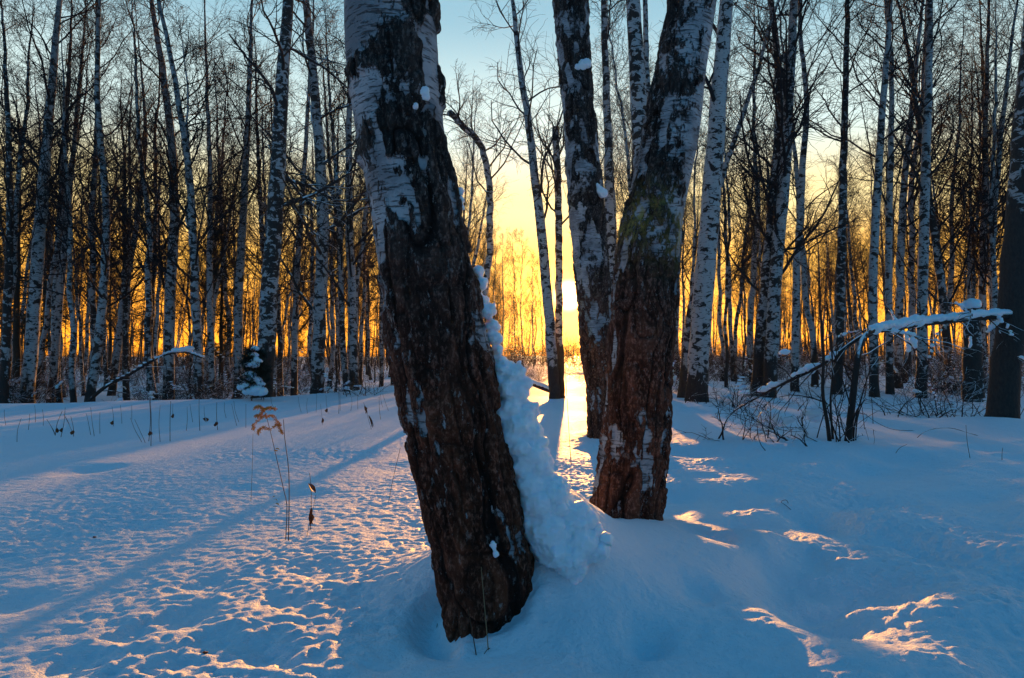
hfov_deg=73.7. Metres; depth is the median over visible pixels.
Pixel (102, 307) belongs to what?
birch tree
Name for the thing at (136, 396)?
shrub
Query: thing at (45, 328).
birch tree
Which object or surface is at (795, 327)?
birch tree
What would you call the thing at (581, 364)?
shrub
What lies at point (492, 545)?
snow clump
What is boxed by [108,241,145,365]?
birch tree
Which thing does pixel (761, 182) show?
birch tree
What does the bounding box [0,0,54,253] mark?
birch tree
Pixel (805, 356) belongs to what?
shrub
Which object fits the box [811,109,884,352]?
birch tree
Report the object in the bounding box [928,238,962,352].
birch tree
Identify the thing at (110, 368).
shrub
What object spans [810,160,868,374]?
birch tree
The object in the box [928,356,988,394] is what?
shrub
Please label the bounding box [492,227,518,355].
birch tree
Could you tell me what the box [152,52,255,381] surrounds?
birch tree
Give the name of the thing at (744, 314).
birch tree
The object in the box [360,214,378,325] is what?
birch tree
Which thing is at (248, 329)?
birch tree
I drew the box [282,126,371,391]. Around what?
birch tree
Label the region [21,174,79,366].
birch tree
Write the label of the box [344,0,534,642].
old birch tree
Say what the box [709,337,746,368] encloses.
shrub
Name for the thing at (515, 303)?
birch tree
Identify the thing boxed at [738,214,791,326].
birch tree
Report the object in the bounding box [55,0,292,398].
birch tree
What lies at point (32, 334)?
birch tree
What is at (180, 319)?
birch tree
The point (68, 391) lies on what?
shrub
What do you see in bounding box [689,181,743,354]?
birch tree
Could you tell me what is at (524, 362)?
shrub
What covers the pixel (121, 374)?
shrub
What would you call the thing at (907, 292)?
birch tree
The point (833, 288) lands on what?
birch tree
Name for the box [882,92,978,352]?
birch tree
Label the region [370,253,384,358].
birch tree
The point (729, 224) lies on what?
birch tree
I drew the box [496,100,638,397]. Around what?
birch tree
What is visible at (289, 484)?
dry stalk
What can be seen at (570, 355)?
brush
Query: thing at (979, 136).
birch tree
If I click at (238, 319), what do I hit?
birch tree
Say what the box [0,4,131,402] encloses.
birch tree
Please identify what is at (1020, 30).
birch tree
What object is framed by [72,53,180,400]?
birch tree
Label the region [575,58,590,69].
snow clump
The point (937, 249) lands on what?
birch tree
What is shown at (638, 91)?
birch tree
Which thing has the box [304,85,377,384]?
birch tree
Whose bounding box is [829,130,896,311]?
birch tree
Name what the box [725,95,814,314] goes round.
birch tree
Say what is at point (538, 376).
shrub
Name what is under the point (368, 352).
birch tree
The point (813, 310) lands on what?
birch tree
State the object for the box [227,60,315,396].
birch tree
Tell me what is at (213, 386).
shrub
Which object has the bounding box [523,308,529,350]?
birch tree
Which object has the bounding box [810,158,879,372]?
birch tree
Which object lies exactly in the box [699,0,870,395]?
birch tree
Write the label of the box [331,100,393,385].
birch tree
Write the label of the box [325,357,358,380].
shrub
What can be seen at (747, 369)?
shrub
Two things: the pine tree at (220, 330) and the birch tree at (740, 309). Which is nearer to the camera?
the pine tree at (220, 330)
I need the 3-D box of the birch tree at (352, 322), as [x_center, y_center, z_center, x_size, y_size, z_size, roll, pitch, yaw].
[-4.829,-7.448,22.937,5.880,19.608,6.451,0,-1,0]
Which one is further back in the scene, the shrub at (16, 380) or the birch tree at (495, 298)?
the birch tree at (495, 298)
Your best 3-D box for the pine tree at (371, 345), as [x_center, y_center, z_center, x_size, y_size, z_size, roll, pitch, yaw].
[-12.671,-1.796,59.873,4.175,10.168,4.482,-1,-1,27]
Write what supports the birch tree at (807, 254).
on the snow field
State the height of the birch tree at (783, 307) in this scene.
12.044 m
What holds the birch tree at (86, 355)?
on the snow field
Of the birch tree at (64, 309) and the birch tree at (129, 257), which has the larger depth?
the birch tree at (64, 309)
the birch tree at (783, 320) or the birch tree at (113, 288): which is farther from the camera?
the birch tree at (783, 320)
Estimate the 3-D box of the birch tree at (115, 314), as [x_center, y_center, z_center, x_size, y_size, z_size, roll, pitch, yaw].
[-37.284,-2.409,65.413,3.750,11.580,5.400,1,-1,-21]
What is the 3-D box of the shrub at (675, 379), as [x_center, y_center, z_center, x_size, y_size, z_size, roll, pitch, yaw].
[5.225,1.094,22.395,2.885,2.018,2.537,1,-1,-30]
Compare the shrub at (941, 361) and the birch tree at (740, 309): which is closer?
the shrub at (941, 361)
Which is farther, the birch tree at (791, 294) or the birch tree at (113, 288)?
the birch tree at (791, 294)
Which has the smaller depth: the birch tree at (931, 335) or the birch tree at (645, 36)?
the birch tree at (645, 36)
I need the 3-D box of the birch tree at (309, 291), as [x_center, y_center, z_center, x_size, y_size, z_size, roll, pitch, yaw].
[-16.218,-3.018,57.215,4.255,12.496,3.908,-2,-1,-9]
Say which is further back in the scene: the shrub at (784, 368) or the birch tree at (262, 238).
the shrub at (784, 368)
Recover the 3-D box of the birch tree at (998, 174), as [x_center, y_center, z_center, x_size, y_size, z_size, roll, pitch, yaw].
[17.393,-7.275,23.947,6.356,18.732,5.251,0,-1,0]
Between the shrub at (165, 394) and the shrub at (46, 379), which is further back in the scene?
the shrub at (46, 379)
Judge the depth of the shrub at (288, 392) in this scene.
33.36 m
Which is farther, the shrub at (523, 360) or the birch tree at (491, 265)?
the birch tree at (491, 265)
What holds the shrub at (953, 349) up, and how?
on the snow field
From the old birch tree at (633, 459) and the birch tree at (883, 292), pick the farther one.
the birch tree at (883, 292)
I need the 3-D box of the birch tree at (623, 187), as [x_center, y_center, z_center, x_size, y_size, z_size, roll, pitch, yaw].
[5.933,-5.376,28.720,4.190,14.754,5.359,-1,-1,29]
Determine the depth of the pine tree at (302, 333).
63.93 m
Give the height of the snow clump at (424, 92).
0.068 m
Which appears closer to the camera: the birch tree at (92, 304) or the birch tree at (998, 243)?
the birch tree at (92, 304)
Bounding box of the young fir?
[233,344,274,400]
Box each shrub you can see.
[0,351,89,402]
[1,354,25,392]
[9,343,83,402]
[9,358,64,402]
[9,365,83,399]
[12,328,132,389]
[40,357,115,397]
[68,352,143,381]
[100,362,143,380]
[108,355,180,385]
[111,375,158,399]
[114,373,281,400]
[117,367,214,399]
[130,345,192,379]
[142,368,193,399]
[143,361,233,399]
[154,360,229,397]
[156,341,291,399]
[156,354,303,399]
[161,359,216,377]
[176,354,233,383]
[215,344,299,378]
[229,362,303,395]
[233,356,308,385]
[275,340,341,393]
[275,344,310,385]
[276,360,309,394]
[287,366,324,382]
[289,360,333,386]
[305,367,391,396]
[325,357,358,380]
[362,370,385,380]
[493,341,541,377]
[501,325,534,362]
[502,342,542,375]
[515,346,569,381]
[518,354,572,380]
[563,331,681,385]
[564,359,582,378]
[672,344,720,392]
[673,307,745,379]
[673,365,811,411]
[673,380,874,445]
[709,308,821,384]
[709,329,746,378]
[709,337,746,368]
[709,339,746,380]
[709,340,787,379]
[709,345,748,381]
[735,347,801,377]
[736,355,803,379]
[778,336,829,373]
[778,354,820,379]
[784,326,884,379]
[794,353,1023,417]
[810,338,904,390]
[819,344,881,379]
[868,357,884,375]
[880,349,937,377]
[883,334,1023,396]
[910,344,987,379]
[915,343,988,372]
[928,343,988,385]
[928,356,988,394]
[931,331,961,368]
[941,340,1023,390]
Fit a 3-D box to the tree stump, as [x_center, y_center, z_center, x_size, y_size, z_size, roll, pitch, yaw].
[13.495,0.385,19.975,0.620,3.181,0.615,0,-1,0]
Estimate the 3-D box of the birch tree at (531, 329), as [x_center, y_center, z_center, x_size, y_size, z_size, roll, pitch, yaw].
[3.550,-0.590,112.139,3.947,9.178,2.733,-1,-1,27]
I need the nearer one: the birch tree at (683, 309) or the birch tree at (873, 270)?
the birch tree at (873, 270)
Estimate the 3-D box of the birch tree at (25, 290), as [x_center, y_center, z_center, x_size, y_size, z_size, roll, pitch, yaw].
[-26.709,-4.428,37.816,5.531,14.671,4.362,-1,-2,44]
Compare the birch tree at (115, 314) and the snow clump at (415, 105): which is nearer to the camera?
the snow clump at (415, 105)
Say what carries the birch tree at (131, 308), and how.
on the snow field
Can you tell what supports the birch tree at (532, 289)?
on the snow field
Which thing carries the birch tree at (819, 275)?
on the snow field
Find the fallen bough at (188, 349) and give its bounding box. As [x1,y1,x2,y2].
[85,340,215,401]
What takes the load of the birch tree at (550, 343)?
on the snow field
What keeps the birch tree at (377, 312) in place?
on the snow field
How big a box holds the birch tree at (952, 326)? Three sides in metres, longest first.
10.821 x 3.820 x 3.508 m
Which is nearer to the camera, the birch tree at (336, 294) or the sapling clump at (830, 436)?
the sapling clump at (830, 436)
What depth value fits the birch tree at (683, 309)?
61.81 m
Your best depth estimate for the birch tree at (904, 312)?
69.53 m
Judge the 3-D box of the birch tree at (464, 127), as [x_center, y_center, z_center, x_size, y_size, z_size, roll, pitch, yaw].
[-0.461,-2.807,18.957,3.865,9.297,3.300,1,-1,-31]
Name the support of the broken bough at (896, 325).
attached to the birch tree at (1002, 401)
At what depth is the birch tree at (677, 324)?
38.53 m
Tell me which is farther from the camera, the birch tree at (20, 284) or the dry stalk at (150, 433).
the birch tree at (20, 284)
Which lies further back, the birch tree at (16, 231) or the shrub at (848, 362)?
the shrub at (848, 362)
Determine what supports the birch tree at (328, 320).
on the snow field
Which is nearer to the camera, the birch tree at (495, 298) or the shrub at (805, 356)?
the shrub at (805, 356)
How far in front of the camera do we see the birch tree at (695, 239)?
67.17 m
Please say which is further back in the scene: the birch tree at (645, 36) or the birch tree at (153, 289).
the birch tree at (153, 289)
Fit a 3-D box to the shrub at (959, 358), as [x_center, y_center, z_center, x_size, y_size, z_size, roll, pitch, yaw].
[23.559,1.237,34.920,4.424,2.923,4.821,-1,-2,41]
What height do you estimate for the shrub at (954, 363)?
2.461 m
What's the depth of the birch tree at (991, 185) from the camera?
23.39 m
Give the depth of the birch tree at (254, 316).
60.83 m
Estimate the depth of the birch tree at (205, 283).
40.07 m
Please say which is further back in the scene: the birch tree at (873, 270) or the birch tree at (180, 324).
the birch tree at (180, 324)
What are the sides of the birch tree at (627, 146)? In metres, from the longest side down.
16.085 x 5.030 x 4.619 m
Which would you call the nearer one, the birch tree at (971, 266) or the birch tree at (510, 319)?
the birch tree at (971, 266)
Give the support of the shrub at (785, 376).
on the snow field
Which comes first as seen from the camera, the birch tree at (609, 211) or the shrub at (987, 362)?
the birch tree at (609, 211)
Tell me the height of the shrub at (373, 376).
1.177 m
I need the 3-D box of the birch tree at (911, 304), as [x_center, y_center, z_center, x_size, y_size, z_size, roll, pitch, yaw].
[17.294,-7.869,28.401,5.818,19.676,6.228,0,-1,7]
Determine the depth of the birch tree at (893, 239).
44.59 m
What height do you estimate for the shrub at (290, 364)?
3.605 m
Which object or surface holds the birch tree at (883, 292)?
on the snow field
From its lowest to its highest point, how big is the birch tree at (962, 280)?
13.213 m
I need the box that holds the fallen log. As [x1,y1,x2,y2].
[526,375,548,392]
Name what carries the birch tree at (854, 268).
on the snow field
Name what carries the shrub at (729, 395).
on the snow field
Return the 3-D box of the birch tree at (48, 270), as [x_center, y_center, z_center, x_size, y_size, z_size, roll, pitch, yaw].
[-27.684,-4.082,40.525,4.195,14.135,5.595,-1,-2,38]
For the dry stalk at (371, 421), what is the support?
on the snow field
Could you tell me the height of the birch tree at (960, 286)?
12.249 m
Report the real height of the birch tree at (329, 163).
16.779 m
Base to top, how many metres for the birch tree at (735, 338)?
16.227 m
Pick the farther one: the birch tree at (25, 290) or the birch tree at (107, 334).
the birch tree at (107, 334)
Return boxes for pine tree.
[0,114,97,398]
[12,234,86,384]
[82,254,140,371]
[108,230,183,345]
[175,219,257,398]
[281,275,308,368]
[345,264,378,374]
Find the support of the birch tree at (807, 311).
on the snow field
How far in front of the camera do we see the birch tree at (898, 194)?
40.60 m
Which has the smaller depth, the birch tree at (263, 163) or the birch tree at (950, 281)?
the birch tree at (950, 281)
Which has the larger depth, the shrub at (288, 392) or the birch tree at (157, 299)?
the birch tree at (157, 299)
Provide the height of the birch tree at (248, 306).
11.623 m
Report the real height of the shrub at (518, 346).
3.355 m
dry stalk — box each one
[148,397,151,434]
[283,419,289,540]
[308,473,315,528]
[363,402,373,426]
[467,608,476,654]
[481,567,488,649]
[863,412,913,430]
[917,428,974,437]
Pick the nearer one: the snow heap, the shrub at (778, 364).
the snow heap
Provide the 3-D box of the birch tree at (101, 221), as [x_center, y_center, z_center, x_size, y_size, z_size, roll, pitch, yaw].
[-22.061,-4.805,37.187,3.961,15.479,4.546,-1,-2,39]
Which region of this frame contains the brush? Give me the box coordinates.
[0,314,988,378]
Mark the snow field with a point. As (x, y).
(884, 554)
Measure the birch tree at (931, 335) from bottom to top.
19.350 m
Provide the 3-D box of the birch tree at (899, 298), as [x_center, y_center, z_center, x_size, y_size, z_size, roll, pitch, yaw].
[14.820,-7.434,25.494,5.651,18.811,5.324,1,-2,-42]
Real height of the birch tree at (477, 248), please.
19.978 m
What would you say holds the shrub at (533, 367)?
on the snow field
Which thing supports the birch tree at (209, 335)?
on the snow field
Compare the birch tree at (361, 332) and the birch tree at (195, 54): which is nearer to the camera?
the birch tree at (195, 54)
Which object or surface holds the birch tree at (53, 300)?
on the snow field
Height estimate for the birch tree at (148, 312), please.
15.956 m
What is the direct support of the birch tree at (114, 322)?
on the snow field
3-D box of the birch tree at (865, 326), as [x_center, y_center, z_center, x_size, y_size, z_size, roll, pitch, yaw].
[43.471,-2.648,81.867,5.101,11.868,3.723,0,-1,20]
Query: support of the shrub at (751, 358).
on the snow field
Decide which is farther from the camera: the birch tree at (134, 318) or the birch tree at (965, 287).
the birch tree at (134, 318)
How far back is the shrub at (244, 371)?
35.67 m
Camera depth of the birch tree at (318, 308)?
22.91 m
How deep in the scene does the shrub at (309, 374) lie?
35.66 m
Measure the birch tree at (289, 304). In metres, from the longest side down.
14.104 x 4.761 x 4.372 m
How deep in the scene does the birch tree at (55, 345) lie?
26.91 m
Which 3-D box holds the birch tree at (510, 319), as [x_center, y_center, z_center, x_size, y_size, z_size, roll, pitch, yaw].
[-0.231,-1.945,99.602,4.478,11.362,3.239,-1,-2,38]
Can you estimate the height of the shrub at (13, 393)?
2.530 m
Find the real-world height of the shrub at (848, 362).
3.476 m
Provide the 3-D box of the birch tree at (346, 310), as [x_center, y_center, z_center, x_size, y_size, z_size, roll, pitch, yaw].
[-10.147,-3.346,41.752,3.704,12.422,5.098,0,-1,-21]
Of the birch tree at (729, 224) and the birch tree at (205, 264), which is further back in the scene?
the birch tree at (205, 264)
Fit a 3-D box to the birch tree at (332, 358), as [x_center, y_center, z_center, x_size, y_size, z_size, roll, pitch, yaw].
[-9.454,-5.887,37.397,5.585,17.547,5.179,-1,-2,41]
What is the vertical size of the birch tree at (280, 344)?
15.231 m
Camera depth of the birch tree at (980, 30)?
25.81 m
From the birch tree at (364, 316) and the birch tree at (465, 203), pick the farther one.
the birch tree at (364, 316)
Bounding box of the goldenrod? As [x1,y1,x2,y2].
[251,405,286,539]
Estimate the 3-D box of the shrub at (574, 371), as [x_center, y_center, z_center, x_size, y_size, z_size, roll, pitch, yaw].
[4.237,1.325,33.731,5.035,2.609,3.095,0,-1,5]
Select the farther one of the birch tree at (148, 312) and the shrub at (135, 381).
the shrub at (135, 381)
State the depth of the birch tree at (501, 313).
80.25 m
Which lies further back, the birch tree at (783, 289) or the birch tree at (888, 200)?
the birch tree at (783, 289)
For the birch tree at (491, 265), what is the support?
on the snow field
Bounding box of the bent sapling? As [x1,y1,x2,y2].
[713,288,908,440]
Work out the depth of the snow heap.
3.25 m
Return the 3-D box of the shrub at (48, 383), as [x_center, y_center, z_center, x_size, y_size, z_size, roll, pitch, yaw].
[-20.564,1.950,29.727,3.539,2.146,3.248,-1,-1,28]
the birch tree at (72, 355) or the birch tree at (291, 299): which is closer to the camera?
the birch tree at (72, 355)
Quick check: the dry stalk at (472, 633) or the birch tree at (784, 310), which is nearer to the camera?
the dry stalk at (472, 633)
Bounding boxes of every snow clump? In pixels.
[413,102,417,109]
[420,86,429,100]
[459,187,464,210]
[489,540,498,557]
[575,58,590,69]
[596,183,607,197]
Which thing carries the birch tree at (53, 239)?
on the snow field
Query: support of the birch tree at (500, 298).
on the snow field
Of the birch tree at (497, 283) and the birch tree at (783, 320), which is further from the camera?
the birch tree at (783, 320)
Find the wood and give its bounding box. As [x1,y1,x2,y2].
[0,237,988,367]
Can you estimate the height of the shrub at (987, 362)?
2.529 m
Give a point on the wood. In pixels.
(803, 319)
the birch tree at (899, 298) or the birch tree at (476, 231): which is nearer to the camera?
the birch tree at (899, 298)
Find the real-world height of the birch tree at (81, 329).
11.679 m
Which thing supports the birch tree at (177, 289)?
on the snow field
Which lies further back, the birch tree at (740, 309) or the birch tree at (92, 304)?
the birch tree at (740, 309)
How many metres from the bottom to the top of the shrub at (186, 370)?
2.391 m
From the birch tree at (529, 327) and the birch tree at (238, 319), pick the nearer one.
the birch tree at (238, 319)
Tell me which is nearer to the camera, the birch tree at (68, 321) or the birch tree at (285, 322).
the birch tree at (68, 321)
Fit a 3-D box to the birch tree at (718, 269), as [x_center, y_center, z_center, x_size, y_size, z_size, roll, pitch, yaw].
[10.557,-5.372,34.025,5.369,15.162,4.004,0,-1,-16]
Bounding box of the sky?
[0,0,1023,356]
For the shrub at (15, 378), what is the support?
on the snow field
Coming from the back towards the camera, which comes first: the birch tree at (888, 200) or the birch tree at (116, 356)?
the birch tree at (116, 356)
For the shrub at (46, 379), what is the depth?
28.19 m
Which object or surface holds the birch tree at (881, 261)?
on the snow field
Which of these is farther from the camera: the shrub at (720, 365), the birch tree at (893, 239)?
the birch tree at (893, 239)
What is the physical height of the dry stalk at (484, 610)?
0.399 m
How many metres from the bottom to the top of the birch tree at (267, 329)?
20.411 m
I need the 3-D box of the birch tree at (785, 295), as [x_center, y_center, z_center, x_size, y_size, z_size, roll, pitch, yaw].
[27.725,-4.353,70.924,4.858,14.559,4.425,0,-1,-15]
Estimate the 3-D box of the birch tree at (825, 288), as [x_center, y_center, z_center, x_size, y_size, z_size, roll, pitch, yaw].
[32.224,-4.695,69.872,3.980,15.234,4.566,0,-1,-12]
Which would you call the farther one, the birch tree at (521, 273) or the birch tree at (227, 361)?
the birch tree at (521, 273)
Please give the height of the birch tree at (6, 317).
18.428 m
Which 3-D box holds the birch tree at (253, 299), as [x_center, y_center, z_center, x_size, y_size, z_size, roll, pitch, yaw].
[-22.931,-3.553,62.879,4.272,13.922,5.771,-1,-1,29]
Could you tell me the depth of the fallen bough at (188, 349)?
21.45 m
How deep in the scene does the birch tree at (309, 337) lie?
49.23 m
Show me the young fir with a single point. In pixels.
(252, 383)
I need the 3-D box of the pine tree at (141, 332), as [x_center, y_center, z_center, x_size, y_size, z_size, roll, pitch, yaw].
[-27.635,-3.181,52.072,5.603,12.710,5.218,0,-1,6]
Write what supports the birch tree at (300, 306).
on the snow field
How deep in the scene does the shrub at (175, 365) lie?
50.10 m
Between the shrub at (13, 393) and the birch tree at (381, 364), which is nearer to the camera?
the shrub at (13, 393)
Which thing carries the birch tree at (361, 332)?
on the snow field
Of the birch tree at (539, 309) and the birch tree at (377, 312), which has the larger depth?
the birch tree at (539, 309)
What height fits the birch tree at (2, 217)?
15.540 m
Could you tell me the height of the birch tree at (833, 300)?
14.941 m
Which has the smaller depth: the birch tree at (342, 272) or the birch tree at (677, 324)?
the birch tree at (342, 272)
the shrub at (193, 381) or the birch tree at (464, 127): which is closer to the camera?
the birch tree at (464, 127)
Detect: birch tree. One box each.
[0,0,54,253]
[0,0,97,403]
[0,0,130,383]
[0,0,147,402]
[0,0,161,402]
[0,0,166,402]
[0,0,204,401]
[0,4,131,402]
[0,54,99,396]
[0,115,29,290]
[0,141,84,386]
[0,155,45,387]
[0,188,29,345]
[1,0,177,401]
[1,161,97,325]
[17,15,121,402]
[21,126,87,309]
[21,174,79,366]
[21,215,88,360]
[41,172,111,395]
[52,0,211,399]
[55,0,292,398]
[62,216,88,375]
[63,253,89,340]
[64,202,109,363]
[66,3,184,395]
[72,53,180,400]
[72,117,139,304]
[72,141,119,378]
[73,138,146,384]
[76,24,206,390]
[76,47,168,397]
[76,182,141,373]
[80,0,247,399]
[106,283,115,361]
[107,255,137,372]
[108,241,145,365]
[108,260,142,368]
[111,250,144,371]
[120,116,196,382]
[131,0,292,398]
[131,0,313,398]
[138,158,252,391]
[140,0,266,396]
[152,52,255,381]
[152,201,203,384]
[158,33,264,393]
[161,266,190,364]
[175,192,236,332]
[175,274,190,354]
[177,166,224,337]
[178,9,309,266]
[179,56,271,376]
[182,164,253,343]
[188,146,261,375]
[212,0,367,397]
[214,86,306,285]
[214,228,258,354]
[215,0,369,393]
[216,55,345,395]
[216,253,257,341]
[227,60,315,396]
[230,0,379,395]
[244,230,279,346]
[246,169,314,372]
[246,252,286,339]
[252,0,375,391]
[253,121,354,375]
[270,20,375,366]
[271,2,437,390]
[279,237,305,360]
[281,243,310,336]
[281,280,290,348]
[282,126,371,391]
[282,238,307,365]
[289,73,368,388]
[294,238,336,329]
[299,296,308,370]
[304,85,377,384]
[305,178,375,369]
[305,247,335,365]
[326,185,378,384]
[327,207,379,359]
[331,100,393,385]
[331,155,383,386]
[335,172,377,379]
[335,225,371,365]
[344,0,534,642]
[344,120,379,384]
[344,212,378,374]
[348,243,379,382]
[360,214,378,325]
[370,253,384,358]
[443,0,624,398]
[443,59,545,318]
[448,76,514,265]
[456,121,504,279]
[465,197,499,322]
[470,205,498,296]
[471,45,514,322]
[475,227,502,321]
[478,252,511,331]
[483,227,511,353]
[490,278,509,339]
[491,261,512,332]
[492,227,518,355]
[495,230,536,359]
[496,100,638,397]
[502,228,538,366]
[502,296,520,344]
[504,288,523,357]
[512,295,527,353]
[519,248,544,365]
[523,263,544,363]
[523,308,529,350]
[525,299,536,345]
[528,311,540,344]
[552,0,611,438]
[571,24,684,255]
[589,0,662,298]
[589,0,716,520]
[590,0,729,270]
[595,66,653,240]
[602,52,696,248]
[603,41,698,276]
[626,0,646,170]
[643,0,650,97]
[650,0,747,401]
[674,117,726,377]
[677,0,829,397]
[678,43,724,295]
[680,172,722,306]
[680,174,699,349]
[680,218,696,295]
[682,93,764,380]
[683,5,804,386]
[683,31,765,381]
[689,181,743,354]
[697,0,815,381]
[697,0,885,397]
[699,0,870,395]
[715,117,812,360]
[715,147,792,369]
[717,118,793,302]
[722,243,753,361]
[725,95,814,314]
[730,104,811,295]
[734,215,758,319]
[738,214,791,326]
[740,0,883,386]
[754,191,792,306]
[754,258,804,366]
[758,0,1011,396]
[779,271,791,357]
[780,262,801,315]
[781,173,835,315]
[781,275,791,347]
[782,230,804,360]
[785,0,903,391]
[787,0,982,394]
[788,185,848,375]
[789,205,846,354]
[796,0,920,394]
[801,200,851,348]
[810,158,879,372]
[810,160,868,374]
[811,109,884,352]
[811,221,847,332]
[814,186,878,372]
[815,211,864,328]
[819,0,984,388]
[821,0,1009,390]
[824,243,852,326]
[828,228,867,355]
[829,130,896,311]
[834,223,878,364]
[848,0,1005,397]
[850,202,894,363]
[852,0,1013,383]
[853,185,898,320]
[857,119,947,376]
[860,274,884,339]
[861,145,932,362]
[861,157,930,368]
[879,238,934,353]
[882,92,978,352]
[882,229,916,355]
[884,0,1022,390]
[897,0,1019,361]
[904,182,934,366]
[907,191,960,361]
[908,0,1008,383]
[914,199,962,363]
[916,17,1017,294]
[928,189,999,312]
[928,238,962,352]
[929,216,988,364]
[931,210,963,311]
[932,0,1022,349]
[932,0,1023,203]
[932,36,1009,298]
[934,0,1020,295]
[934,86,1002,297]
[934,203,988,309]
[934,239,986,323]
[974,139,1008,303]
[984,11,1023,418]
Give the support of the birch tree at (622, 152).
on the snow field
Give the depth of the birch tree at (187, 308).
30.59 m
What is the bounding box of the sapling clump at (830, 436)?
[780,289,899,441]
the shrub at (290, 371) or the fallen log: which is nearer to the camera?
the fallen log
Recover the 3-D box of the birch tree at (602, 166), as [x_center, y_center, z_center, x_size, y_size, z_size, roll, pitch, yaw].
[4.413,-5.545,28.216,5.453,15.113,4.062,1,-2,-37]
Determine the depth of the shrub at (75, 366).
37.81 m
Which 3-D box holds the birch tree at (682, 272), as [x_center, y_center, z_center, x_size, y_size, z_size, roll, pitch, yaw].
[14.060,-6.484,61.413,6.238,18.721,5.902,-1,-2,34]
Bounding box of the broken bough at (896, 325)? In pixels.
[813,272,1023,413]
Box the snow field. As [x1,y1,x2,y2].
[0,356,1023,677]
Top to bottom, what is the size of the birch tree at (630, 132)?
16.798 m
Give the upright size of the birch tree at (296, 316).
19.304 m
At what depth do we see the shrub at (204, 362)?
41.22 m
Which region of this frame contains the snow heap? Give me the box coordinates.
[473,265,613,584]
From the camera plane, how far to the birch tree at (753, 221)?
35.78 m
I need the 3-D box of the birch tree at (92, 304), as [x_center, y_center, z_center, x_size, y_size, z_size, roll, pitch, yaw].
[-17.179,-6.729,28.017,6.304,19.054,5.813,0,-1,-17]
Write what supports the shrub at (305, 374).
on the snow field
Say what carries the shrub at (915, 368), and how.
on the snow field
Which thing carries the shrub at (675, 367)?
on the snow field
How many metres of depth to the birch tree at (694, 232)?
32.11 m
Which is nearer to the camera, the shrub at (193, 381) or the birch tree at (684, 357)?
the birch tree at (684, 357)
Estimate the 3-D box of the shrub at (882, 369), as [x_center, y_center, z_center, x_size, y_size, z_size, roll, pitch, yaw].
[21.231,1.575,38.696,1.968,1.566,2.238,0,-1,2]
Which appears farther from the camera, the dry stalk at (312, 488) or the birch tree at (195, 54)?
the birch tree at (195, 54)
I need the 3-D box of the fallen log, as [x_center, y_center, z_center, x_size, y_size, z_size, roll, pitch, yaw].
[0.643,1.235,19.010,0.245,0.520,1.391,1,-2,-43]
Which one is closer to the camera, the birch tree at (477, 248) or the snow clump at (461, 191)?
the snow clump at (461, 191)
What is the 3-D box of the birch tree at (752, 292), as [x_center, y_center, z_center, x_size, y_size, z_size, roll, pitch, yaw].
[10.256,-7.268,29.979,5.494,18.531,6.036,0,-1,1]
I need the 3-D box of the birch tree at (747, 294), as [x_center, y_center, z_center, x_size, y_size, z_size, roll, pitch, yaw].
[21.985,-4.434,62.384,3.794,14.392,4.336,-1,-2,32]
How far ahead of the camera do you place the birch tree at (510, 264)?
62.16 m
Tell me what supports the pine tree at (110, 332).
on the snow field
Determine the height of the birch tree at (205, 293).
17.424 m
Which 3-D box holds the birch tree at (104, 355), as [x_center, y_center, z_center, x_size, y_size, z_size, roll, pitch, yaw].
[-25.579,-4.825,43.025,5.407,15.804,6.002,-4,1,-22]
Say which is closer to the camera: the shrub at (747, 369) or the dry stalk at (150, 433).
the dry stalk at (150, 433)
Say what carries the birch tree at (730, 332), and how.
on the snow field
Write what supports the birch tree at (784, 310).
on the snow field
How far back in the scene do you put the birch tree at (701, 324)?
18.89 m
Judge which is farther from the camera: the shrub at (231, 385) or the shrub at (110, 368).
the shrub at (110, 368)
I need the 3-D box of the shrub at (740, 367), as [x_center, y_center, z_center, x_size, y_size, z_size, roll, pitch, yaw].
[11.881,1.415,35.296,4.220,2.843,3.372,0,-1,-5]
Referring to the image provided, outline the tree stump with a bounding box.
[961,298,985,401]
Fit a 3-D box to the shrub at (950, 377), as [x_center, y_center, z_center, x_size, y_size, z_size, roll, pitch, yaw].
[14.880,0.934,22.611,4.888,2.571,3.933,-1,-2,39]
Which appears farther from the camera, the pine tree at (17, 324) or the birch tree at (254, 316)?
the birch tree at (254, 316)
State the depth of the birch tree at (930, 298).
53.03 m
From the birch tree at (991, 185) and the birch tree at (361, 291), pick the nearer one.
the birch tree at (991, 185)
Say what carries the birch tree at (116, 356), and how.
on the snow field
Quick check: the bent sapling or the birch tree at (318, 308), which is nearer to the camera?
the bent sapling
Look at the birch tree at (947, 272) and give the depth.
63.54 m
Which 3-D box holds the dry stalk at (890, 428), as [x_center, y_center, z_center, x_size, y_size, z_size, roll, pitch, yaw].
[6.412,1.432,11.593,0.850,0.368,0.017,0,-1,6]
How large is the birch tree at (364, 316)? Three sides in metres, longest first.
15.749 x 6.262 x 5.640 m
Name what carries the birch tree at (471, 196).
on the snow field
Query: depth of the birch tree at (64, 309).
41.58 m
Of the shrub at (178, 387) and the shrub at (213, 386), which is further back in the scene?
the shrub at (178, 387)
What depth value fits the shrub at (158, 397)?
24.25 m
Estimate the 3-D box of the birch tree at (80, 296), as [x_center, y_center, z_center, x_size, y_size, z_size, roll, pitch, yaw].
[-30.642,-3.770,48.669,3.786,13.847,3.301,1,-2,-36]
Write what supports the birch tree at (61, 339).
on the snow field
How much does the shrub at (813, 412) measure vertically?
1.232 m
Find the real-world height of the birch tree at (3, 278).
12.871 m
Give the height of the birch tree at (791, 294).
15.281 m
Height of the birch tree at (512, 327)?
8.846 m

